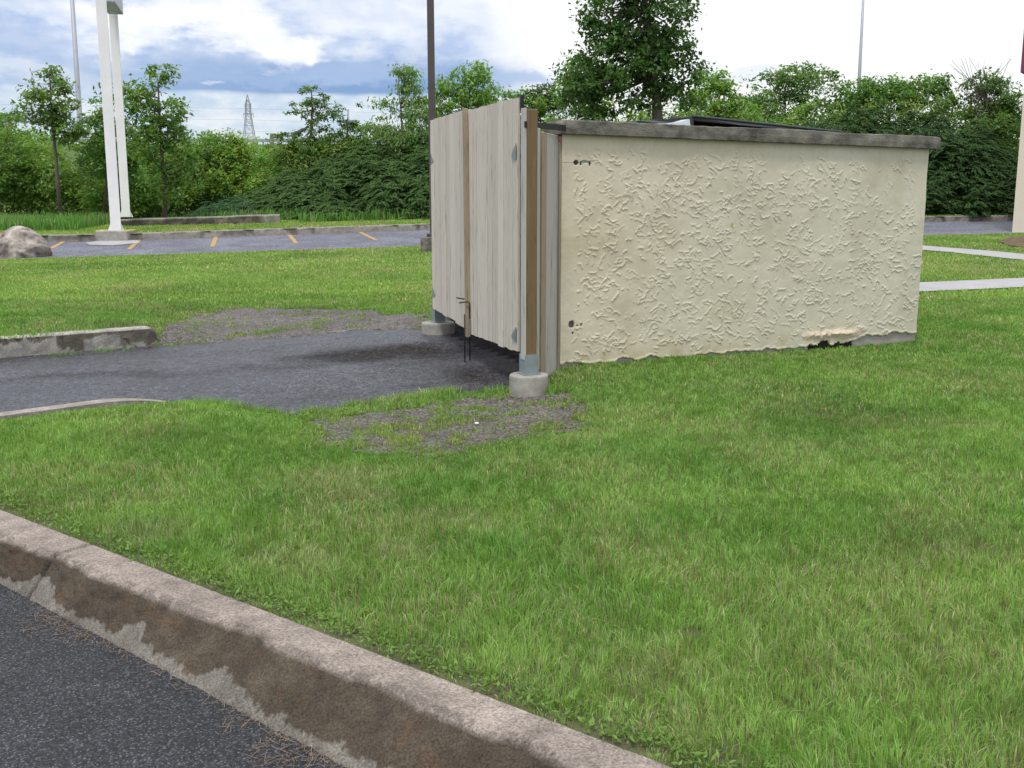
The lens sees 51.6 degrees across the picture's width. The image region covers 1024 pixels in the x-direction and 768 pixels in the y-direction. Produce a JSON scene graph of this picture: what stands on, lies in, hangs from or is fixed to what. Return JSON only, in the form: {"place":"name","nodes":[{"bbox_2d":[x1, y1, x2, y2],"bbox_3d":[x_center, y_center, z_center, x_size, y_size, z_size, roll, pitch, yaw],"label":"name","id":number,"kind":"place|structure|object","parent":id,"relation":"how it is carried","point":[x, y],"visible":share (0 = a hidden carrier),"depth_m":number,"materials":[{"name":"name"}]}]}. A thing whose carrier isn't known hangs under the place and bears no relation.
{"place":"outdoors","nodes":[
{"label":"outdoors","id":0,"kind":"place"},
{"bbox_2d":[0,583,346,767],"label":"road","id":1,"kind":"structure","parent":0,"point":[78,704],"depth_m":3.30,"materials":[{"name":"grey asphalt"}]},
{"bbox_2d":[0,326,156,357],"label":"kerb","id":2,"kind":"structure","parent":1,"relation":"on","point":[74,341],"depth_m":10.78,"materials":[{"name":"concrete"}]},
{"bbox_2d":[0,398,169,419],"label":"kerb","id":3,"kind":"structure","parent":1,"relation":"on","point":[103,403],"depth_m":7.20,"materials":[{"name":"concrete"}]},
{"bbox_2d":[0,510,671,767],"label":"kerb","id":4,"kind":"structure","parent":1,"relation":"on","point":[346,704],"depth_m":3.36,"materials":[{"name":"concrete"}]},
{"bbox_2d":[509,108,565,396],"bbox_3d":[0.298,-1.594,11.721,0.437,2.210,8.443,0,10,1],"label":"gate post","id":5,"kind":"object","parent":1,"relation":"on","point":[528,379],"visible":0.78,"depth_m":7.68,"materials":[{"name":"metal"}]},
{"bbox_2d":[459,95,523,360],"bbox_3d":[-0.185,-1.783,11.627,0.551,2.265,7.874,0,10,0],"label":"gate leaf","id":6,"kind":"object","parent":5,"relation":"attached to","point":[494,193],"visible":0.98,"depth_m":8.32,"materials":[{"name":"beige wood"}]},
{"bbox_2d":[537,128,558,375],"bbox_3d":[0.257,-0.971,8.018,0.045,1.860,0.596,3,11,18],"label":"filler panel","id":7,"kind":"object","parent":5,"relation":"attached to","point":[547,214],"visible":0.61,"depth_m":8.00,"materials":[{"name":"beige wood"}]},
{"bbox_2d":[0,327,552,414],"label":"drive","id":8,"kind":"structure","parent":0,"point":[330,370],"depth_m":9.30,"materials":[{"name":"asphalt"}]},
{"bbox_2d":[158,308,430,344],"bbox_3d":[-2.400,-0.720,12.349,3.120,0.237,2.560,0,10,0],"label":"gravel patch","id":9,"kind":"object","parent":8,"relation":"on","point":[337,325],"visible":0.94,"depth_m":12.02,"materials":[{"name":"grey gravel"}]},
{"bbox_2d":[422,151,454,334],"bbox_3d":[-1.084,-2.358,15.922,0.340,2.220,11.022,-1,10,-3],"label":"gate post","id":10,"kind":"object","parent":8,"relation":"on","point":[438,324],"visible":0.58,"depth_m":10.71,"materials":[{"name":"concrete"}]},
{"bbox_2d":[430,108,470,361],"bbox_3d":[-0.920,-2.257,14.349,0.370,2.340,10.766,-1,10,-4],"label":"gate leaf","id":11,"kind":"object","parent":10,"relation":"attached to","point":[449,150],"visible":0.97,"depth_m":9.75,"materials":[{"name":"wood"}]},
{"bbox_2d":[559,115,843,141],"bbox_3d":[1.676,-1.431,10.113,2.337,2.121,1.540,-5,11,-24],"label":"waste container","id":12,"kind":"object","parent":8,"relation":"on","point":[697,120],"visible":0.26,"depth_m":9.40,"materials":[{"name":"black metal"}]},
{"bbox_2d":[659,119,689,124],"bbox_3d":[1.281,-2.214,9.004,0.467,0.070,0.109,0,10,0],"label":"plastic sheet","id":13,"kind":"object","parent":12,"relation":"on","point":[684,122],"visible":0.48,"depth_m":8.95,"materials":[{"name":"white plastic"}]},
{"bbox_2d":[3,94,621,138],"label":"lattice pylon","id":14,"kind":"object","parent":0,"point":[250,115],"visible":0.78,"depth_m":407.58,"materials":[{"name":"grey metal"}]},
{"bbox_2d":[0,221,1012,259],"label":"parking lot","id":15,"kind":"structure","parent":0,"point":[268,242],"depth_m":29.49,"materials":[{"name":"grey asphalt"}]},
{"bbox_2d":[86,240,139,244],"bbox_3d":[-11.236,-3.993,29.838,1.625,0.064,2.026,0,10,0],"label":"concrete apron","id":16,"kind":"object","parent":15,"relation":"on","point":[111,242],"visible":0.86,"depth_m":29.79,"materials":[{"name":"white concrete"}]},
{"bbox_2d":[128,240,140,248],"bbox_3d":[-10.474,-3.900,29.411,0.120,0.119,3.820,-3,11,-14],"label":"parking line","id":17,"kind":"object","parent":15,"relation":"on","point":[132,245],"visible":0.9,"depth_m":28.80,"materials":[{"name":"yellow paint"}]},
{"bbox_2d":[210,237,217,246],"bbox_3d":[-8.470,-4.073,30.124,0.120,0.126,4.006,-2,11,-14],"label":"parking line","id":18,"kind":"object","parent":15,"relation":"on","point":[214,240],"visible":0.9,"depth_m":29.75,"materials":[{"name":"yellow paint"}]},
{"bbox_2d":[288,235,297,242],"bbox_3d":[-6.405,-4.248,30.847,0.120,0.117,3.708,-3,11,-15],"label":"parking line","id":19,"kind":"object","parent":15,"relation":"on","point":[292,238],"visible":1,"depth_m":30.58,"materials":[{"name":"yellow paint"}]},
{"bbox_2d":[359,232,376,239],"bbox_3d":[-4.309,-4.420,31.555,0.120,0.110,3.492,-3,11,-15],"label":"parking line","id":20,"kind":"object","parent":15,"relation":"on","point":[367,235],"visible":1,"depth_m":31.47,"materials":[{"name":"yellow paint"}]},
{"bbox_2d":[41,215,1012,241],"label":"kerb","id":21,"kind":"structure","parent":15,"relation":"on","point":[219,233],"depth_m":32.30,"materials":[{"name":"concrete"}]},
{"bbox_2d":[1010,34,1023,232],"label":"building","id":22,"kind":"structure","parent":15,"relation":"on","point":[1018,221],"depth_m":32.41,"materials":[{"name":"paint"}]},
{"bbox_2d":[0,201,1013,234],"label":"verge","id":23,"kind":"structure","parent":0,"point":[224,225],"depth_m":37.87,"materials":[{"name":"green plant"}]},
{"bbox_2d":[0,110,35,212],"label":"shrub","id":24,"kind":"object","parent":23,"relation":"on","point":[2,125],"visible":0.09,"depth_m":41.94,"materials":[{"name":"green plant"}]},
{"bbox_2d":[0,126,48,214],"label":"shrub","id":25,"kind":"object","parent":23,"relation":"on","point":[10,172],"visible":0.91,"depth_m":38.89,"materials":[{"name":"green plant"}]},
{"bbox_2d":[12,125,66,211],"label":"shrub","id":26,"kind":"object","parent":23,"relation":"on","point":[40,136],"visible":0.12,"depth_m":42.86,"materials":[{"name":"green plant"}]},
{"bbox_2d":[0,124,85,214],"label":"shrub","id":27,"kind":"object","parent":23,"relation":"on","point":[37,159],"visible":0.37,"depth_m":39.77,"materials":[{"name":"green plant"}]},
{"bbox_2d":[0,62,101,214],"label":"young tree","id":28,"kind":"object","parent":23,"relation":"on","point":[53,119],"visible":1,"depth_m":35.28,"materials":[{"name":"green plant"}]},
{"bbox_2d":[27,135,104,215],"bbox_3d":[-16.054,-7.754,39.176,3.294,3.285,3.152,0,10,0],"label":"shrub","id":29,"kind":"object","parent":23,"relation":"on","point":[71,180],"visible":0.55,"depth_m":38.70,"materials":[{"name":"green plant"}]},
{"bbox_2d":[67,151,156,217],"bbox_3d":[-14.465,-7.195,38.365,3.149,2.558,3.100,0,10,0],"label":"shrub","id":30,"kind":"object","parent":23,"relation":"on","point":[94,203],"visible":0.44,"depth_m":37.92,"materials":[{"name":"green plant"}]},
{"bbox_2d":[95,0,136,240],"bbox_3d":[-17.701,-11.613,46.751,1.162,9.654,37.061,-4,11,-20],"label":"pylon sign","id":31,"kind":"object","parent":23,"relation":"on","point":[115,231],"visible":0.88,"depth_m":30.52,"materials":[{"name":"white metal"}]},
{"bbox_2d":[69,82,164,215],"bbox_3d":[-13.945,-8.210,37.194,2.912,4.775,2.812,-9,14,-42],"label":"bushy tree","id":32,"kind":"object","parent":23,"relation":"on","point":[93,152],"visible":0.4,"depth_m":36.92,"materials":[{"name":"green plant"}]},
{"bbox_2d":[112,63,204,217],"bbox_3d":[-11.785,-7.968,35.136,3.044,5.189,2.318,0,10,0],"label":"open tree","id":33,"kind":"object","parent":23,"relation":"on","point":[153,132],"visible":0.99,"depth_m":34.89,"materials":[{"name":"green plant"}]},
{"bbox_2d":[118,165,198,216],"bbox_3d":[-13.417,-7.172,39.472,3.670,2.111,3.267,0,10,0],"label":"shrub","id":34,"kind":"object","parent":23,"relation":"on","point":[158,212],"visible":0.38,"depth_m":39.01,"materials":[{"name":"green plant"}]},
{"bbox_2d":[134,142,186,197],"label":"shrub","id":35,"kind":"object","parent":23,"relation":"on","point":[159,161],"visible":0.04,"depth_m":42.80,"materials":[{"name":"green plant"}]},
{"bbox_2d":[154,140,239,214],"bbox_3d":[-12.127,-7.771,40.251,3.286,3.050,3.376,-7,13,-35],"label":"shrub","id":36,"kind":"object","parent":23,"relation":"on","point":[197,187],"visible":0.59,"depth_m":39.92,"materials":[{"name":"green plant"}]},
{"bbox_2d":[121,214,279,225],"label":"concrete block","id":37,"kind":"structure","parent":23,"relation":"on","point":[268,218],"depth_m":34.44,"materials":[{"name":"grey concrete"}]},
{"bbox_2d":[180,129,236,201],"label":"shrub","id":38,"kind":"object","parent":23,"relation":"on","point":[207,137],"visible":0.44,"depth_m":40.68,"materials":[{"name":"green plant"}]},
{"bbox_2d":[184,194,261,216],"bbox_3d":[-10.396,-5.965,38.331,3.145,1.808,6.173,-2,11,-13],"label":"sumac thicket","id":39,"kind":"object","parent":23,"relation":"on","point":[205,208],"visible":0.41,"depth_m":38.22,"materials":[{"name":"green plant"}]},
{"bbox_2d":[194,148,279,211],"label":"shrub","id":40,"kind":"object","parent":23,"relation":"on","point":[255,180],"visible":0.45,"depth_m":40.49,"materials":[{"name":"green plant"}]},
{"bbox_2d":[215,127,258,200],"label":"shrub","id":41,"kind":"object","parent":23,"relation":"on","point":[237,146],"visible":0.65,"depth_m":40.84,"materials":[{"name":"green plant"}]},
{"bbox_2d":[234,142,285,196],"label":"shrub","id":42,"kind":"object","parent":23,"relation":"on","point":[265,147],"visible":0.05,"depth_m":44.72,"materials":[{"name":"green plant"}]},
{"bbox_2d":[242,134,311,193],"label":"shrub","id":43,"kind":"object","parent":23,"relation":"on","point":[263,154],"visible":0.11,"depth_m":41.85,"materials":[{"name":"green plant"}]},
{"bbox_2d":[256,132,347,197],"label":"shrub","id":44,"kind":"object","parent":23,"relation":"on","point":[288,151],"visible":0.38,"depth_m":40.79,"materials":[{"name":"green plant"}]},
{"bbox_2d":[271,85,340,168],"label":"elm tree","id":45,"kind":"object","parent":23,"relation":"on","point":[311,137],"visible":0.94,"depth_m":40.73,"materials":[{"name":"green plant"}]},
{"bbox_2d":[330,101,373,157],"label":"tree","id":46,"kind":"object","parent":23,"relation":"on","point":[349,127],"visible":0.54,"depth_m":41.22,"materials":[{"name":"green plant"}]},
{"bbox_2d":[313,127,394,210],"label":"shrub","id":47,"kind":"object","parent":23,"relation":"on","point":[341,138],"visible":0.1,"depth_m":41.44,"materials":[{"name":"green plant"}]},
{"bbox_2d":[233,123,520,225],"bbox_3d":[-5.042,-7.638,38.358,11.686,4.011,7.287,0,10,0],"label":"sumac thicket","id":48,"kind":"object","parent":23,"relation":"on","point":[313,193],"visible":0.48,"depth_m":37.77,"materials":[{"name":"green plant"}]},
{"bbox_2d":[354,61,440,154],"bbox_3d":[-4.330,-9.326,39.968,3.398,5.664,2.570,0,10,0],"label":"willowy tree","id":49,"kind":"object","parent":23,"relation":"on","point":[385,133],"visible":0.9,"depth_m":39.57,"materials":[{"name":"green plant"}]},
{"bbox_2d":[416,59,503,143],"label":"willowy tree","id":50,"kind":"object","parent":23,"relation":"on","point":[462,95],"visible":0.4,"depth_m":40.34,"materials":[{"name":"green plant"}]},
{"bbox_2d":[472,83,531,144],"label":"shrub","id":51,"kind":"object","parent":23,"relation":"on","point":[505,93],"visible":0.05,"depth_m":42.12,"materials":[{"name":"green plant"}]},
{"bbox_2d":[19,112,1019,207],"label":"woodland","id":52,"kind":"object","parent":23,"relation":"on","point":[808,119],"depth_m":53.04,"materials":[{"name":"green plant"}]},
{"bbox_2d":[520,79,567,121],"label":"background tree","id":53,"kind":"object","parent":23,"relation":"on","point":[537,90],"visible":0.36,"depth_m":40.47,"materials":[{"name":"green plant"}]},
{"bbox_2d":[520,94,615,141],"bbox_3d":[1.678,-8.717,40.047,4.588,4.584,3.975,0,10,0],"label":"shrub","id":54,"kind":"object","parent":23,"relation":"on","point":[551,117],"visible":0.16,"depth_m":39.70,"materials":[{"name":"green plant"}]},
{"bbox_2d":[537,49,622,120],"bbox_3d":[2.509,-9.250,38.943,3.200,5.947,2.367,0,10,0],"label":"background tree","id":55,"kind":"object","parent":23,"relation":"on","point":[563,101],"visible":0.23,"depth_m":38.66,"materials":[{"name":"green plant"}]},
{"bbox_2d":[587,101,651,121],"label":"shrub","id":56,"kind":"object","parent":23,"relation":"on","point":[632,118],"visible":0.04,"depth_m":39.49,"materials":[{"name":"green plant"}]},
{"bbox_2d":[642,98,716,119],"bbox_3d":[6.427,-8.354,39.158,4.100,4.331,3.652,0,10,0],"label":"shrub","id":57,"kind":"object","parent":23,"relation":"on","point":[687,114],"visible":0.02,"depth_m":38.67,"materials":[{"name":"green plant"}]},
{"bbox_2d":[671,64,776,121],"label":"background tree","id":58,"kind":"object","parent":23,"relation":"on","point":[735,109],"visible":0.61,"depth_m":40.28,"materials":[{"name":"green plant"}]},
{"bbox_2d":[748,110,793,125],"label":"shrub","id":59,"kind":"object","parent":23,"relation":"on","point":[775,122],"visible":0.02,"depth_m":42.78,"materials":[{"name":"green plant"}]},
{"bbox_2d":[737,60,855,127],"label":"background tree","id":60,"kind":"object","parent":23,"relation":"on","point":[783,79],"visible":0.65,"depth_m":45.03,"materials":[{"name":"green plant"}]},
{"bbox_2d":[776,97,871,133],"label":"shrub","id":61,"kind":"object","parent":23,"relation":"on","point":[797,112],"visible":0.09,"depth_m":43.51,"materials":[{"name":"green plant"}]},
{"bbox_2d":[827,69,965,126],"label":"background tree","id":62,"kind":"object","parent":23,"relation":"on","point":[872,90],"visible":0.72,"depth_m":44.13,"materials":[{"name":"green plant"}]},
{"bbox_2d":[846,90,951,185],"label":"shrub","id":63,"kind":"object","parent":23,"relation":"on","point":[904,109],"visible":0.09,"depth_m":43.24,"materials":[{"name":"green plant"}]},
{"bbox_2d":[794,102,1018,218],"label":"sumac thicket","id":64,"kind":"object","parent":23,"relation":"on","point":[976,173],"visible":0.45,"depth_m":40.21,"materials":[{"name":"green plant"}]},
{"bbox_2d":[910,96,1020,202],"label":"shrub","id":65,"kind":"object","parent":23,"relation":"on","point":[956,112],"visible":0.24,"depth_m":42.42,"materials":[{"name":"green plant"}]},
{"bbox_2d":[951,58,1012,207],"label":"bare sapling","id":66,"kind":"object","parent":23,"relation":"on","point":[984,96],"visible":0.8,"depth_m":43.08,"materials":[{"name":"green plant"}]},
{"bbox_2d":[941,66,1023,198],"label":"background tree","id":67,"kind":"object","parent":23,"relation":"on","point":[1010,103],"visible":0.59,"depth_m":43.26,"materials":[{"name":"green plant"}]},
{"bbox_2d":[0,232,1023,767],"bbox_3d":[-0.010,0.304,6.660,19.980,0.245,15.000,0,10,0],"label":"lawn","id":68,"kind":"structure","parent":0,"point":[344,635],"depth_m":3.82,"materials":[{"name":"plant"}]},
{"bbox_2d":[0,226,52,258],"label":"boulder","id":69,"kind":"object","parent":68,"relation":"on","point":[20,242],"visible":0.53,"depth_m":25.49,"materials":[{"name":"stone"}]},
{"bbox_2d":[1,406,584,767],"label":"dry litter","id":70,"kind":"object","parent":68,"relation":"on","point":[276,733],"visible":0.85,"depth_m":3.91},
{"bbox_2d":[0,320,801,767],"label":"weeds","id":71,"kind":"object","parent":68,"relation":"on","point":[424,652],"visible":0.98,"depth_m":3.83,"materials":[{"name":"green plant"}]},
{"bbox_2d":[307,392,588,455],"bbox_3d":[-0.351,0.250,6.993,2.129,0.102,1.660,-6,12,-32],"label":"gravel patch","id":72,"kind":"object","parent":68,"relation":"on","point":[491,401],"visible":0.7,"depth_m":7.02,"materials":[{"name":"grey gravel"}]},
{"bbox_2d":[445,120,940,374],"bbox_3d":[1.473,-1.356,10.450,3.907,2.153,3.212,-5,11,-24],"label":"waste enclosure","id":73,"kind":"object","parent":68,"relation":"on","point":[683,240],"visible":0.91,"depth_m":8.93,"materials":[{"name":"paint"}]},
{"bbox_2d":[0,0,1023,143],"label":"sky","id":74,"kind":"structure","parent":0,"point":[226,51],"materials":[{"name":"white"}]},
{"bbox_2d":[4,240,1023,302],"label":"lawn","id":75,"kind":"structure","parent":0,"point":[430,264],"depth_m":19.79,"materials":[{"name":"plant"}]},
{"bbox_2d":[420,0,435,251],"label":"lamp post","id":76,"kind":"object","parent":75,"relation":"on","point":[426,243],"visible":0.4,"depth_m":24.48,"materials":[{"name":"brown metal"}]},
{"bbox_2d":[548,0,715,121],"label":"maple tree","id":77,"kind":"object","parent":75,"relation":"on","point":[652,47],"visible":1,"depth_m":19.06,"materials":[{"name":"green plant"}]},
{"bbox_2d":[919,278,1023,290],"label":"walk","id":78,"kind":"structure","parent":75,"relation":"on","point":[974,284],"depth_m":15.89,"materials":[{"name":"concrete"}]},
{"bbox_2d":[922,245,1023,258],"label":"walk","id":79,"kind":"structure","parent":75,"relation":"on","point":[989,253],"depth_m":22.97,"materials":[{"name":"concrete"}]},
{"bbox_2d":[999,236,1023,246],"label":"mulch bed","id":80,"kind":"object","parent":75,"relation":"on","point":[1018,241],"visible":1,"depth_m":26.88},
{"bbox_2d":[30,144,1018,207],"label":"terrain","id":81,"kind":"structure","parent":0,"point":[65,147],"depth_m":141.67,"materials":[{"name":"green plant"}]},
{"bbox_2d":[70,0,83,154],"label":"mast","id":82,"kind":"object","parent":81,"relation":"on","point":[75,55],"visible":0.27,"depth_m":105.75,"materials":[{"name":"white metal"}]},
{"bbox_2d":[34,139,395,144],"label":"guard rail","id":83,"kind":"object","parent":81,"relation":"on","point":[263,140],"visible":0.04,"depth_m":146.72,"materials":[{"name":"grey metal"}]},
{"bbox_2d":[857,0,863,89],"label":"mast","id":84,"kind":"object","parent":81,"relation":"on","point":[860,46],"visible":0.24,"depth_m":153.49,"materials":[{"name":"white metal"}]}
]}

